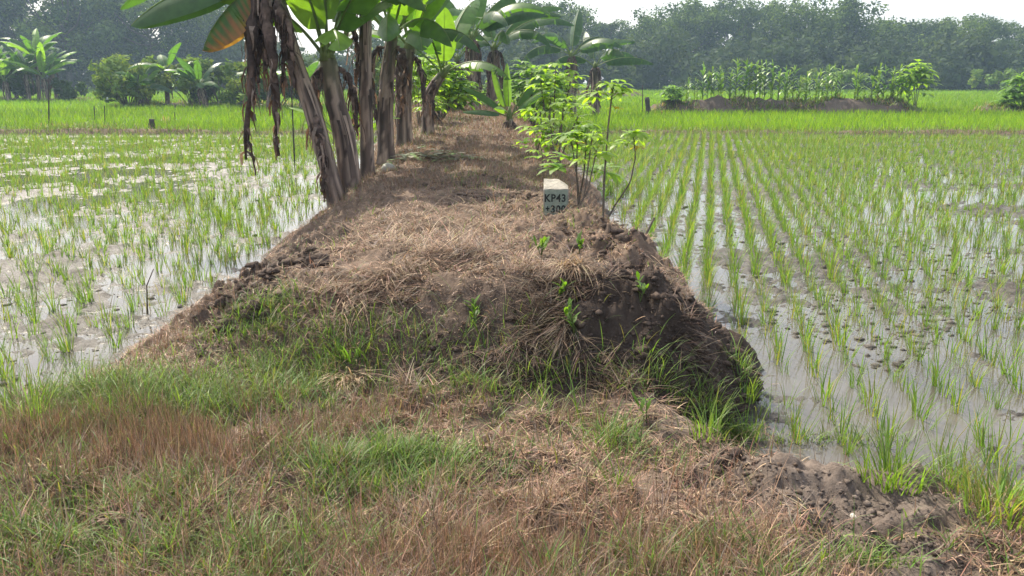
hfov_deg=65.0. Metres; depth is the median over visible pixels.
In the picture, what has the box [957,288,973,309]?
rice clump
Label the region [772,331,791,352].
rice clump
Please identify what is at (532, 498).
dry grass
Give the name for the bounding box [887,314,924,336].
rice clump
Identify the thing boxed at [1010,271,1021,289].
rice clump
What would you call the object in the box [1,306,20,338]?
rice clump
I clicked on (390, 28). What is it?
banana plant
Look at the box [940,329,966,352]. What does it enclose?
rice clump
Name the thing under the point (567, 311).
weed plant
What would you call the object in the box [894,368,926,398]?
rice clump
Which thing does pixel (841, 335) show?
rice clump
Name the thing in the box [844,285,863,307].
rice clump
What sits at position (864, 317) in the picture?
rice clump
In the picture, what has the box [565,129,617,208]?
cassava plant
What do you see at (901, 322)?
rice clump
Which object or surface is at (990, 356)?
rice clump
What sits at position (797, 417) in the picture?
rice clump
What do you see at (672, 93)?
cassava plant
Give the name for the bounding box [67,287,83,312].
rice clump
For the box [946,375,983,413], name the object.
rice clump
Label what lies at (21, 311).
rice clump
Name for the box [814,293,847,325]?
rice clump
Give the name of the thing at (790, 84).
corn plant
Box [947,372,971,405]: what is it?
rice clump
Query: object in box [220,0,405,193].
banana plant
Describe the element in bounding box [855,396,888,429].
rice clump
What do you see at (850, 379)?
rice clump
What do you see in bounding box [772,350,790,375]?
rice clump
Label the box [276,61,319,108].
banana plant
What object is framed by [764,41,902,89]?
thicket
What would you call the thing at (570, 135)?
cassava plant
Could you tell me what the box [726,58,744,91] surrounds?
corn plant
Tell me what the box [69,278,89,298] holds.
rice clump
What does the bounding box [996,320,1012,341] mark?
rice clump
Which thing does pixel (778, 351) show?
rice clump
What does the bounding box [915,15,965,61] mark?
tree
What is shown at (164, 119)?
bank weeds
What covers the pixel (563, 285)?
weed plant
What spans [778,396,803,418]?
rice clump
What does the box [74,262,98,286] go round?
rice clump
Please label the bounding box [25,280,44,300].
rice clump
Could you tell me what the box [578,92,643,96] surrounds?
soil bank
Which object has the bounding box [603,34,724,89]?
thicket
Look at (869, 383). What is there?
rice clump
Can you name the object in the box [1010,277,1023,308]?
rice clump
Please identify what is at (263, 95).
bush
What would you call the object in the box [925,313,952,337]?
rice clump
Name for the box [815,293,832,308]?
rice clump
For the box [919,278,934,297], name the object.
rice clump
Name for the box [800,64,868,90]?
bush
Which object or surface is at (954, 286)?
rice clump
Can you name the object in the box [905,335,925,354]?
rice clump
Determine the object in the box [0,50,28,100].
banana plant
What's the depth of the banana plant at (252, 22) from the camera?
8.70 m
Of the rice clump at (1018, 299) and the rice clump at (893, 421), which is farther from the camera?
the rice clump at (1018, 299)
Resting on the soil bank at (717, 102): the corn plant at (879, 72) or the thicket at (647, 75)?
the corn plant at (879, 72)
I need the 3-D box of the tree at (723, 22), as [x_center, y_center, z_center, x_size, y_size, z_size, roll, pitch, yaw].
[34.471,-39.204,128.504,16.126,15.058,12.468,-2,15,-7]
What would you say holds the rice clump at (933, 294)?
on the water
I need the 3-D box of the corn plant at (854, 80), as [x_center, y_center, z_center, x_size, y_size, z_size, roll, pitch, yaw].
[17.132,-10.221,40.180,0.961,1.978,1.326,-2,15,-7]
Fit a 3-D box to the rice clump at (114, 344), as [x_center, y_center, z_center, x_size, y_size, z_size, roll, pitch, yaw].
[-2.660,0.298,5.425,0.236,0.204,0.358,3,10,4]
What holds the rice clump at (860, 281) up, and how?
on the water
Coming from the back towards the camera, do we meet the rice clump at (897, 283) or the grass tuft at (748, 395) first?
the rice clump at (897, 283)
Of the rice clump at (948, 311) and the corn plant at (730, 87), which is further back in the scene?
the corn plant at (730, 87)
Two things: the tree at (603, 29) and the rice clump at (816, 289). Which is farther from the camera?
the tree at (603, 29)
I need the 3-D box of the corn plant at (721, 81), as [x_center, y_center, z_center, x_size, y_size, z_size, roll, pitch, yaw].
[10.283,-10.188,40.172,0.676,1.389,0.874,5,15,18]
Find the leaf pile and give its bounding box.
[376,144,490,171]
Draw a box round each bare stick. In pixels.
[146,269,153,313]
[646,217,654,234]
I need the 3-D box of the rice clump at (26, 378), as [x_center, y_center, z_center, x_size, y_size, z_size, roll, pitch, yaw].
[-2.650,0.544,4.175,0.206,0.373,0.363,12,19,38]
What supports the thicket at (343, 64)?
on the field
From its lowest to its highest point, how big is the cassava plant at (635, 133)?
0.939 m
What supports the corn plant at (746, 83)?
on the soil bank at (717, 102)
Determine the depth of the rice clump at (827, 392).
4.46 m
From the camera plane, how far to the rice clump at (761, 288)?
6.64 m
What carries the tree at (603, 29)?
on the field
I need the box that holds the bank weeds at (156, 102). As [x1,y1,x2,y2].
[101,99,324,108]
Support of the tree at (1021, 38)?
on the field
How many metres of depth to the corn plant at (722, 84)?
40.60 m
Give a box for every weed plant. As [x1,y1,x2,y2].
[463,295,479,324]
[529,235,549,254]
[553,278,576,298]
[561,297,579,334]
[572,231,583,252]
[631,390,653,422]
[635,271,648,301]
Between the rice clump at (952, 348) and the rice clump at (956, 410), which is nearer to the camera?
the rice clump at (956, 410)
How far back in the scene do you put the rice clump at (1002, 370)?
4.89 m
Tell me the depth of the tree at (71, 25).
109.02 m
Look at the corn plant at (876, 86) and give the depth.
39.78 m
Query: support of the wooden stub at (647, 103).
on the ground at (622, 309)
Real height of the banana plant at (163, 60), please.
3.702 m
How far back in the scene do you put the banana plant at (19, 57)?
58.12 m
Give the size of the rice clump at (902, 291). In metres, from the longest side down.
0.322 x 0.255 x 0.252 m
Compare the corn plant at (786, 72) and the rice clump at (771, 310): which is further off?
the corn plant at (786, 72)
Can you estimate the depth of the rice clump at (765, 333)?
5.59 m
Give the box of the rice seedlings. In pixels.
[0,128,1023,465]
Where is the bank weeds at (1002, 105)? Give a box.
[971,100,1023,112]
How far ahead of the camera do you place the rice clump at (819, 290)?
6.55 m
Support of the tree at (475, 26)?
on the field
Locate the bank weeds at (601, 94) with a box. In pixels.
[577,89,641,96]
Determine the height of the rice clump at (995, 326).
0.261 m
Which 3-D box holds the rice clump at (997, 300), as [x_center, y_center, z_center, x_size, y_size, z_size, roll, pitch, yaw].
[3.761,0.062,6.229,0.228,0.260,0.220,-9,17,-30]
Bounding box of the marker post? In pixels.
[543,179,568,214]
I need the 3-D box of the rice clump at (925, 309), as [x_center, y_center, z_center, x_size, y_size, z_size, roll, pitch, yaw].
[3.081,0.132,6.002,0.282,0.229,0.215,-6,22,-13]
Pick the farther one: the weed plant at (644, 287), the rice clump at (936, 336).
the rice clump at (936, 336)
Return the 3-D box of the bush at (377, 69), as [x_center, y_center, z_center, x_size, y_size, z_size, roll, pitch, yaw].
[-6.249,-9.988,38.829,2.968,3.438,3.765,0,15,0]
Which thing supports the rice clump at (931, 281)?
on the water
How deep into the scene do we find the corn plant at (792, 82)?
40.30 m
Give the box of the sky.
[10,0,1023,82]
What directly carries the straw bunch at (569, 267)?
on the ground at (622, 309)
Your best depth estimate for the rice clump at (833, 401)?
4.36 m
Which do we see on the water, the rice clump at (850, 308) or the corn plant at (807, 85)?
the rice clump at (850, 308)
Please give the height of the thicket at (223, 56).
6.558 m
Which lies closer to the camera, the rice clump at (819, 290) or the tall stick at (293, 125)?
the rice clump at (819, 290)
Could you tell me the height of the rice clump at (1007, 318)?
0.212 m
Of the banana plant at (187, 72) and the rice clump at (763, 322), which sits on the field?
the banana plant at (187, 72)
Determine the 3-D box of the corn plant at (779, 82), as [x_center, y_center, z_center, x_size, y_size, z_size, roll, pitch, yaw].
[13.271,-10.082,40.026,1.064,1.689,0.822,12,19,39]
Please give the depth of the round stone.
9.58 m
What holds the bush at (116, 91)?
on the soil bank at (174, 104)
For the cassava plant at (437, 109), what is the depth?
16.54 m
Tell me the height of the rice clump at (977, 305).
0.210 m
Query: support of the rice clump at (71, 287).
on the water
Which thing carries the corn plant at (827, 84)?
on the soil bank at (717, 102)
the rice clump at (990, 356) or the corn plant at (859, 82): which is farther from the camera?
the corn plant at (859, 82)
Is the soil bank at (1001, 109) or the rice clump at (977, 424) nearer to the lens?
the rice clump at (977, 424)
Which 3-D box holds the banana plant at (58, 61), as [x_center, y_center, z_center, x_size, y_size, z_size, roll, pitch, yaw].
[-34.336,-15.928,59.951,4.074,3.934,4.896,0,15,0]
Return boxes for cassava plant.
[394,54,452,124]
[413,54,480,117]
[413,92,447,112]
[438,74,486,111]
[480,77,512,106]
[494,65,573,125]
[497,60,551,111]
[515,116,558,154]
[516,63,590,153]
[518,96,596,170]
[521,68,578,133]
[524,138,560,177]
[536,124,627,207]
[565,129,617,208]
[576,79,637,217]
[608,129,653,218]
[655,85,685,102]
[888,59,941,106]
[990,72,1023,105]
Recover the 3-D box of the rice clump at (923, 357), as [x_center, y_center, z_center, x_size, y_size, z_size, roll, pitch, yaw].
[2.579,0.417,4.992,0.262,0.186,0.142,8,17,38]
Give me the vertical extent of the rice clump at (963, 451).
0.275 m
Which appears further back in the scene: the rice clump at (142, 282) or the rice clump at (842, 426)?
the rice clump at (142, 282)
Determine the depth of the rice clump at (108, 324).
5.65 m
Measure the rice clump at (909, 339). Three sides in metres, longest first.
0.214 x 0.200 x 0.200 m
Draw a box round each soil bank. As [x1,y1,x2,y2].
[12,98,88,101]
[130,103,298,107]
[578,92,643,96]
[650,95,928,113]
[971,104,1023,112]
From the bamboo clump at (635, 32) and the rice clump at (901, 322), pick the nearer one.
the rice clump at (901, 322)
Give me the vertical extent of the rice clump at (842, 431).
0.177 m
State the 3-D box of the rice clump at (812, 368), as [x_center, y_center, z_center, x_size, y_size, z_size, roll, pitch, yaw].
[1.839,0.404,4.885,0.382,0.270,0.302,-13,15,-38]
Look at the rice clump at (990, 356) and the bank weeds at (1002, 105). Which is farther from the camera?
the bank weeds at (1002, 105)
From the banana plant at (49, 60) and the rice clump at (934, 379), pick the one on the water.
the rice clump at (934, 379)
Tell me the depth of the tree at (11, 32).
108.73 m
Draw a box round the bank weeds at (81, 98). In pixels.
[0,95,95,101]
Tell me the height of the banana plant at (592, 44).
4.675 m
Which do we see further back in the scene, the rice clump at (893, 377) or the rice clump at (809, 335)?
the rice clump at (809, 335)
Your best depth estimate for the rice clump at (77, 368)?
4.79 m
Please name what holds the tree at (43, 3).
on the field
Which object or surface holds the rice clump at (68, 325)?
on the water
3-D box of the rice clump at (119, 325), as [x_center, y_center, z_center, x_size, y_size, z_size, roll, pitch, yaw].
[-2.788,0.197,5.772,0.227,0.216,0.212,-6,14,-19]
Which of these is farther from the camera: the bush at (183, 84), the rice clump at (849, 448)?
the bush at (183, 84)
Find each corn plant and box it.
[681,80,693,99]
[690,78,700,98]
[694,62,711,99]
[701,66,717,94]
[703,71,710,98]
[709,75,717,95]
[712,66,722,94]
[713,71,725,93]
[718,73,724,95]
[724,70,739,97]
[724,73,736,97]
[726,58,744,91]
[730,69,745,97]
[732,58,752,88]
[740,61,758,94]
[744,62,756,98]
[746,60,768,97]
[749,61,762,93]
[754,60,770,97]
[756,60,775,99]
[763,59,780,98]
[768,76,777,97]
[773,68,785,99]
[774,71,785,99]
[780,66,788,97]
[781,65,804,96]
[781,69,796,98]
[781,73,794,100]
[789,76,804,96]
[797,71,813,99]
[803,76,814,100]
[811,72,821,99]
[812,68,826,99]
[815,74,826,101]
[819,64,841,96]
[820,65,835,98]
[832,71,841,96]
[834,66,847,94]
[848,72,866,96]
[849,64,868,98]
[856,73,866,98]
[862,78,870,97]
[866,63,887,98]
[868,66,879,97]
[870,69,886,97]
[874,75,884,97]
[877,65,889,97]
[882,66,901,92]
[888,63,906,95]
[888,69,899,96]
[889,75,901,94]
[897,77,907,97]
[904,72,914,101]
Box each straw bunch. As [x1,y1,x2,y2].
[315,358,384,398]
[533,252,605,287]
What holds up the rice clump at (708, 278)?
on the water
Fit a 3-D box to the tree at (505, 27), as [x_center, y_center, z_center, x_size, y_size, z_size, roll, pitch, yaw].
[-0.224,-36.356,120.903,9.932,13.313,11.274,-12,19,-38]
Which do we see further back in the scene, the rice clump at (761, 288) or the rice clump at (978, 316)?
the rice clump at (761, 288)
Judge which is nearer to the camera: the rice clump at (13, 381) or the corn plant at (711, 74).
the rice clump at (13, 381)
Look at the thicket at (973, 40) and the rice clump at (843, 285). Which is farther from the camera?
the thicket at (973, 40)
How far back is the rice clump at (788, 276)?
7.01 m
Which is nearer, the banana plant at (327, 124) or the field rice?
the banana plant at (327, 124)
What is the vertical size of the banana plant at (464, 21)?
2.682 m
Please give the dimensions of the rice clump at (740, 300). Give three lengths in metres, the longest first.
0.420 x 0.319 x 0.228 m
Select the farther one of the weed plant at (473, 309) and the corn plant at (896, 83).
the corn plant at (896, 83)
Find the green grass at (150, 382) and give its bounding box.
[0,170,1023,575]
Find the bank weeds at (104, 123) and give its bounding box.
[27,119,123,128]
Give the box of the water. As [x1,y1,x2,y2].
[0,136,1023,493]
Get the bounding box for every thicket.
[1,44,97,90]
[10,24,154,88]
[49,40,215,89]
[97,25,246,88]
[174,52,268,89]
[237,37,384,88]
[305,24,465,87]
[433,44,547,88]
[480,25,612,88]
[543,45,669,90]
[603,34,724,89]
[619,23,778,91]
[688,38,825,90]
[710,22,858,89]
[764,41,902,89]
[818,31,971,89]
[843,29,994,90]
[901,42,1023,89]
[930,27,1023,89]
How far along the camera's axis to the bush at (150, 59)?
48.16 m
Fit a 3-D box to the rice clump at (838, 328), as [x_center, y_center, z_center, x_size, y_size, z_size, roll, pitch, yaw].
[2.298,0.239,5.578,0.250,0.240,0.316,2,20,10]
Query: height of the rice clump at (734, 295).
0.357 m
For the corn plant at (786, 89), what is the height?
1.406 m
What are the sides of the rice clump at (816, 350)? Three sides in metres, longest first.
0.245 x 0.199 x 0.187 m
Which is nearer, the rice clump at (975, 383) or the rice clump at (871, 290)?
the rice clump at (975, 383)
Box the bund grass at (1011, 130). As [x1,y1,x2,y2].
[0,121,1023,136]
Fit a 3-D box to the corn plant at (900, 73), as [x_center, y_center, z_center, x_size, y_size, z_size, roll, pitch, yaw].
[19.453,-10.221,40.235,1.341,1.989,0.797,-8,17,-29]
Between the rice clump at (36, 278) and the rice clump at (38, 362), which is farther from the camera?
the rice clump at (36, 278)
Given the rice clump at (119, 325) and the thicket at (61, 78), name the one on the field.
the thicket at (61, 78)
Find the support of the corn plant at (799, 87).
on the soil bank at (717, 102)
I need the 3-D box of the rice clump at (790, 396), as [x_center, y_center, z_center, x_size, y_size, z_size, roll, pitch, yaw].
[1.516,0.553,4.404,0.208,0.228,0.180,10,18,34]
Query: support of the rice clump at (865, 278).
on the water
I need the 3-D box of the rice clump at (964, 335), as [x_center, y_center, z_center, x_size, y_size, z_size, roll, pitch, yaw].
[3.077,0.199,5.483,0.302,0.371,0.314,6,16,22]
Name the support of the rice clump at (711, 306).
on the water
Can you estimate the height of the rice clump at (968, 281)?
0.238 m
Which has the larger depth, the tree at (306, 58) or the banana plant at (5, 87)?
the tree at (306, 58)
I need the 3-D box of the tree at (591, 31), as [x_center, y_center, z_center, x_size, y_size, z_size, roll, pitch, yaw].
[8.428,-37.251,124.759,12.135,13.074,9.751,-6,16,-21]
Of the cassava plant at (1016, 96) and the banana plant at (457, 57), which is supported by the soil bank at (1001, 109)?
the cassava plant at (1016, 96)
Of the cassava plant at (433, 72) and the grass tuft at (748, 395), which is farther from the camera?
the cassava plant at (433, 72)
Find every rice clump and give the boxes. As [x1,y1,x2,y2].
[0,270,25,290]
[0,274,20,296]
[0,293,23,319]
[0,300,26,322]
[0,315,20,347]
[0,329,32,365]
[0,340,17,365]
[0,349,25,378]
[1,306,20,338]
[2,354,22,393]
[3,360,27,390]
[8,341,57,376]
[9,283,25,301]
[14,290,30,313]
[15,277,50,321]
[15,323,34,339]
[16,263,39,286]
[16,311,44,335]
[18,365,55,394]
[21,305,40,323]
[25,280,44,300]
[31,337,59,362]
[33,277,71,310]
[33,324,56,346]
[37,290,82,326]
[38,334,52,356]
[39,306,77,351]
[46,301,82,333]
[50,327,83,352]
[58,343,77,363]
[59,351,93,379]
[60,274,73,291]
[65,269,93,302]
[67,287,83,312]
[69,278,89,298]
[71,281,93,303]
[71,345,88,370]
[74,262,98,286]
[76,309,101,326]
[80,310,108,326]
[81,292,113,316]
[84,279,94,301]
[88,312,121,335]
[97,297,124,320]
[97,318,131,347]
[111,306,133,327]
[117,298,137,327]
[119,271,134,288]
[120,286,147,310]
[123,284,144,304]
[125,274,137,287]
[126,268,150,284]
[138,285,152,306]
[147,292,170,316]
[160,268,179,292]
[166,275,192,300]
[169,279,194,305]
[171,267,195,287]
[174,269,191,286]
[691,263,731,293]
[697,261,719,288]
[699,261,720,285]
[699,282,729,311]
[704,299,721,312]
[721,274,754,306]
[723,290,754,324]
[726,394,772,437]
[728,276,757,314]
[734,316,752,334]
[744,264,769,288]
[745,304,791,338]
[753,274,776,296]
[755,302,790,325]
[756,292,779,321]
[758,290,779,311]
[759,329,794,365]
[762,315,788,346]
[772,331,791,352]
[772,343,784,358]
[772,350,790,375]
[773,380,809,408]
[773,406,824,444]
[777,273,797,291]
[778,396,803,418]
[779,393,813,431]
[780,262,800,284]
[787,288,808,318]
[787,317,822,345]
[789,299,813,312]
[789,302,808,323]
[790,292,805,308]
[791,301,817,332]
[791,311,820,340]
[795,337,834,377]
[797,321,824,351]
[801,335,825,361]
[801,336,846,367]
[803,267,818,291]
[805,275,837,305]
[805,374,840,405]
[807,279,827,294]
[809,278,834,300]
[809,355,855,396]
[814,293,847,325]
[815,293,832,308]
[815,386,862,433]
[819,296,839,320]
[819,313,854,345]
[823,310,842,331]
[825,303,857,349]
[826,389,840,411]
[827,390,869,425]
[827,414,850,444]
[829,312,854,337]
[831,272,848,285]
[831,336,861,364]
[835,280,867,301]
[838,415,870,456]
[839,268,860,293]
[840,295,862,315]
[840,338,870,356]
[841,359,878,387]
[842,348,870,379]
[842,371,884,406]
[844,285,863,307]
[845,357,900,399]
[847,295,875,322]
[848,263,873,286]
[850,301,876,326]
[853,350,868,372]
[855,267,871,283]
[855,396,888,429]
[860,310,878,332]
[861,314,896,338]
[862,370,888,417]
[863,271,893,304]
[864,278,886,298]
[864,392,921,438]
[868,412,918,449]
[869,289,893,308]
[871,410,932,460]
[872,318,913,344]
[873,345,928,375]
[876,294,895,312]
[877,330,903,357]
[880,345,899,365]
[881,269,912,292]
[881,296,905,317]
[886,361,915,382]
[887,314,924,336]
[887,355,917,392]
[888,270,909,297]
[889,293,913,324]
[891,280,925,300]
[892,304,910,330]
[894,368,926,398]
[896,275,919,305]
[898,321,918,348]
[901,326,944,360]
[902,291,922,315]
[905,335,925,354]
[906,304,952,329]
[906,370,933,410]
[908,292,936,320]
[908,372,946,420]
[909,399,960,429]
[912,341,935,368]
[912,399,982,456]
[917,335,966,386]
[918,296,950,326]
[919,273,947,306]
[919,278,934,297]
[921,344,953,377]
[924,272,936,289]
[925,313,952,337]
[925,358,965,396]
[931,318,946,344]
[933,425,959,469]
[934,267,955,286]
[935,425,979,476]
[936,271,970,295]
[936,290,976,316]
[937,267,957,290]
[939,326,966,358]
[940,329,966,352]
[943,283,977,322]
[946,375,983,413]
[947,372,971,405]
[949,311,983,332]
[950,296,983,341]
[952,346,973,366]
[953,279,981,302]
[953,346,1002,376]
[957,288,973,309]
[960,402,1023,462]
[962,266,984,287]
[963,358,1001,387]
[963,397,996,438]
[966,294,1000,318]
[966,319,987,348]
[966,364,989,383]
[966,396,990,428]
[967,294,1000,314]
[967,301,1004,324]
[969,407,1017,446]
[973,324,1011,361]
[974,322,1000,355]
[977,377,1005,401]
[983,264,1001,282]
[985,300,1010,329]
[985,349,1023,393]
[986,276,1004,292]
[987,338,1005,366]
[988,270,1015,287]
[988,288,1009,309]
[990,344,1023,383]
[990,379,1020,409]
[992,432,1023,470]
[993,339,1023,375]
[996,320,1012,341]
[998,292,1015,320]
[1001,407,1023,443]
[1004,338,1023,355]
[1006,313,1023,333]
[1007,293,1023,328]
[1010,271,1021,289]
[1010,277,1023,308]
[1011,328,1023,350]
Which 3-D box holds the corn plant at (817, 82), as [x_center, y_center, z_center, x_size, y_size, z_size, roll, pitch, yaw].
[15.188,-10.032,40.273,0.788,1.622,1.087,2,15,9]
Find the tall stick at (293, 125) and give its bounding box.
[291,84,294,163]
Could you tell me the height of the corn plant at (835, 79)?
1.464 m
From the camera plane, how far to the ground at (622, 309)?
4.39 m
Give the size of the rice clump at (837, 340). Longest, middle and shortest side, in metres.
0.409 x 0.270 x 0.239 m
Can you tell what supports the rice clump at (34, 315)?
on the water
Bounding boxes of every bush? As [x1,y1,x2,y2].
[0,69,40,98]
[49,78,88,99]
[87,56,158,106]
[107,52,164,101]
[153,54,219,104]
[189,66,244,104]
[216,58,265,106]
[255,69,298,105]
[278,54,323,100]
[354,48,398,108]
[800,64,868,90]
[968,67,1022,91]
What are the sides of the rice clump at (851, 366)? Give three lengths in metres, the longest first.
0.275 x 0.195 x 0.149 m
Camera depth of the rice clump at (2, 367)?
4.84 m
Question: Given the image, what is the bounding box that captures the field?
[0,83,1020,107]
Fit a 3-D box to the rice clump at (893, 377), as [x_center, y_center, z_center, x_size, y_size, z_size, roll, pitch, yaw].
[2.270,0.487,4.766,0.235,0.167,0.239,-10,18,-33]
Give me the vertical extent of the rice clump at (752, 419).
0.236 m
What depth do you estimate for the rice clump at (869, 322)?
5.74 m
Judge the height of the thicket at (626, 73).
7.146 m
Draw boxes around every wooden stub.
[148,119,154,128]
[645,97,650,114]
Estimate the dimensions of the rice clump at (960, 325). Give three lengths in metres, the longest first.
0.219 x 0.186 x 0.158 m
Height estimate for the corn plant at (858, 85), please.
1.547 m
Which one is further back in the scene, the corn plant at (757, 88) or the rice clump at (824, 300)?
the corn plant at (757, 88)
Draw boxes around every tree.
[0,0,88,51]
[0,0,138,89]
[0,1,35,45]
[49,0,155,57]
[81,0,202,64]
[140,1,228,59]
[302,53,314,62]
[459,4,516,60]
[482,2,537,60]
[550,4,603,50]
[582,21,627,76]
[653,0,741,59]
[689,0,783,83]
[735,0,798,57]
[858,20,929,55]
[888,17,950,61]
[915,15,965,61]
[929,13,1011,47]
[980,16,1023,70]
[999,27,1023,61]
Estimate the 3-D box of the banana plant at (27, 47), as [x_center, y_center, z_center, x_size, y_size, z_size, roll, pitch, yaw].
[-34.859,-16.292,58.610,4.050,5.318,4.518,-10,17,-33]
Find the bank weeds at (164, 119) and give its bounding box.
[143,116,180,123]
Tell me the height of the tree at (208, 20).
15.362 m
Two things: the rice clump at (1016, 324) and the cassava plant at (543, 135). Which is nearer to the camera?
the rice clump at (1016, 324)
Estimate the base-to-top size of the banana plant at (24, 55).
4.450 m
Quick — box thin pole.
[48,78,49,123]
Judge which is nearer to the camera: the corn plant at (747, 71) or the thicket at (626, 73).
the corn plant at (747, 71)
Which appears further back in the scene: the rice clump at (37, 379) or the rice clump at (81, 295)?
the rice clump at (81, 295)
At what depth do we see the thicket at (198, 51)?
108.02 m
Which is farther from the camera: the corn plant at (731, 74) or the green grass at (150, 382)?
the corn plant at (731, 74)
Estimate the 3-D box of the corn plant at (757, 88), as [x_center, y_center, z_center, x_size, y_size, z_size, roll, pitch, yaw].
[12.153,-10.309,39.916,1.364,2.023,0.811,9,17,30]
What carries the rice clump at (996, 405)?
on the water
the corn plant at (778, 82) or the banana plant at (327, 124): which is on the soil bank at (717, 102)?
the corn plant at (778, 82)
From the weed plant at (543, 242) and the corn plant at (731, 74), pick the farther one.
the corn plant at (731, 74)
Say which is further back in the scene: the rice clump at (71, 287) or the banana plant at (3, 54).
the banana plant at (3, 54)
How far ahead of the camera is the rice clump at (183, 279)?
6.94 m
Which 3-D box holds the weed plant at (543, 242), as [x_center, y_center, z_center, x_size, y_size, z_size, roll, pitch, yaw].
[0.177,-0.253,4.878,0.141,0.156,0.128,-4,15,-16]
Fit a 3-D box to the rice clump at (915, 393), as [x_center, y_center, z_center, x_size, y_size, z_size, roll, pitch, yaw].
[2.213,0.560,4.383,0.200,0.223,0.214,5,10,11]
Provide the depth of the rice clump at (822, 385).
4.60 m
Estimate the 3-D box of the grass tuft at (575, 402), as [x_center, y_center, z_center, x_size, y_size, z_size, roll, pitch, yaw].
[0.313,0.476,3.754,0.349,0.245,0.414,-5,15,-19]
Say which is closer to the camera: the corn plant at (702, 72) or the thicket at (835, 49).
the corn plant at (702, 72)
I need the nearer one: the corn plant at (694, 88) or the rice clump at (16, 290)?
the rice clump at (16, 290)
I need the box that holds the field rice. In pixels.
[0,86,1023,131]
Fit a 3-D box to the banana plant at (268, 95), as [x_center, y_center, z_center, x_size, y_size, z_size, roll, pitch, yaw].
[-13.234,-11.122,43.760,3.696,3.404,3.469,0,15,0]
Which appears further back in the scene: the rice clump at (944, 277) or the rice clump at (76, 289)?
the rice clump at (944, 277)
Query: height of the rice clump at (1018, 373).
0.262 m
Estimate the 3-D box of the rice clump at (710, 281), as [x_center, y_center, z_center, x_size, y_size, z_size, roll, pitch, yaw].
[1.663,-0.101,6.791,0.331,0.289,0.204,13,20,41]
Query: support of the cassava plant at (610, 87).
on the ground at (622, 309)
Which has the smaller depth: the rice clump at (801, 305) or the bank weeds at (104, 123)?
the rice clump at (801, 305)
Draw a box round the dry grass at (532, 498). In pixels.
[0,100,1023,575]
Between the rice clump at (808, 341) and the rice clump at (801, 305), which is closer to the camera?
the rice clump at (808, 341)
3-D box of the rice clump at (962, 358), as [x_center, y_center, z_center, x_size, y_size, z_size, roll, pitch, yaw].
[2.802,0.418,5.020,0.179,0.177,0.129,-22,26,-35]
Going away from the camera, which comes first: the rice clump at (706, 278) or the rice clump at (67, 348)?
the rice clump at (67, 348)
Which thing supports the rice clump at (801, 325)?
on the water
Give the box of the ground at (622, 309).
[0,105,1023,575]
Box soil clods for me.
[18,153,1023,575]
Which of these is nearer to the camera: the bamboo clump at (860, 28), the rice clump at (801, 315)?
the rice clump at (801, 315)
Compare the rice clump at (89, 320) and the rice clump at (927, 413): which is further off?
the rice clump at (89, 320)
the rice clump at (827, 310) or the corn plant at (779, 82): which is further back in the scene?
the corn plant at (779, 82)
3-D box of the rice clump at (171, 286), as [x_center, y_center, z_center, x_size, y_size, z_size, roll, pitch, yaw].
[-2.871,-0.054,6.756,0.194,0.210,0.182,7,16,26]
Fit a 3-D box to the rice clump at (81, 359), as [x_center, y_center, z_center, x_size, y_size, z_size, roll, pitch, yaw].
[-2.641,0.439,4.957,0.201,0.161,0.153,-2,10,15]
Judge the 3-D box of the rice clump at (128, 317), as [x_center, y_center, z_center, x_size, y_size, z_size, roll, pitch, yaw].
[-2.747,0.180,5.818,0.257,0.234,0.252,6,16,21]
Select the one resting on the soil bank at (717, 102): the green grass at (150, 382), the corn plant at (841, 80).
the corn plant at (841, 80)
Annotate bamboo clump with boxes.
[490,0,597,44]
[595,14,678,51]
[631,1,717,88]
[756,0,868,49]
[800,0,914,48]
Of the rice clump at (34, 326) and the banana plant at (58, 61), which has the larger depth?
the banana plant at (58, 61)
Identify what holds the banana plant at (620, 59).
on the ground at (622, 309)
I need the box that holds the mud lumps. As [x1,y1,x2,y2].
[0,139,1023,388]
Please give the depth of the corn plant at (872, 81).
39.68 m
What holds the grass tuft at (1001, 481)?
on the ground at (622, 309)
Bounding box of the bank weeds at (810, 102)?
[643,91,925,113]
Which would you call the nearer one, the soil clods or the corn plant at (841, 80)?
the soil clods
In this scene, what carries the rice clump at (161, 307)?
on the water
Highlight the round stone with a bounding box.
[381,163,394,171]
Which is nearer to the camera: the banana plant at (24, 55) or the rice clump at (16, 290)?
the rice clump at (16, 290)
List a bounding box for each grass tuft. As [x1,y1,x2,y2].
[0,351,111,426]
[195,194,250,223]
[303,319,376,363]
[502,361,568,409]
[540,354,620,419]
[579,437,653,489]
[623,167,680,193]
[680,391,739,442]
[731,364,774,403]
[836,410,971,495]
[912,435,998,493]
[920,435,1023,533]
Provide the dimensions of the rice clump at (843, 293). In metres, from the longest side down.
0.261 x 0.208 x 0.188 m
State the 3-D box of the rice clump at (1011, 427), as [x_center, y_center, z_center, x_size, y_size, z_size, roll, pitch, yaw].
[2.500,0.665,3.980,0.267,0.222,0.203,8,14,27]
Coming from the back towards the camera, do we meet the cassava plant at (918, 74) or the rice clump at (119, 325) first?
the cassava plant at (918, 74)
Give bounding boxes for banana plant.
[0,28,61,100]
[0,42,16,64]
[0,42,52,99]
[0,49,26,97]
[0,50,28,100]
[4,42,74,100]
[24,48,81,98]
[115,66,172,106]
[120,0,344,207]
[128,42,199,103]
[164,56,221,107]
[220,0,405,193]
[235,59,286,106]
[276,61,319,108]
[285,0,426,180]
[289,98,399,136]
[348,0,509,134]
[358,0,451,163]
[372,0,479,146]
[404,8,496,106]
[434,0,561,108]
[462,64,557,128]
[468,6,574,108]
[521,9,634,116]
[550,31,652,115]
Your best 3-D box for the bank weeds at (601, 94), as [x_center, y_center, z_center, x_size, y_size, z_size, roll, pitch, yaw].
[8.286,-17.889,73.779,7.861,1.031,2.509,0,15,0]
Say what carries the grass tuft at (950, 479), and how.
on the ground at (622, 309)

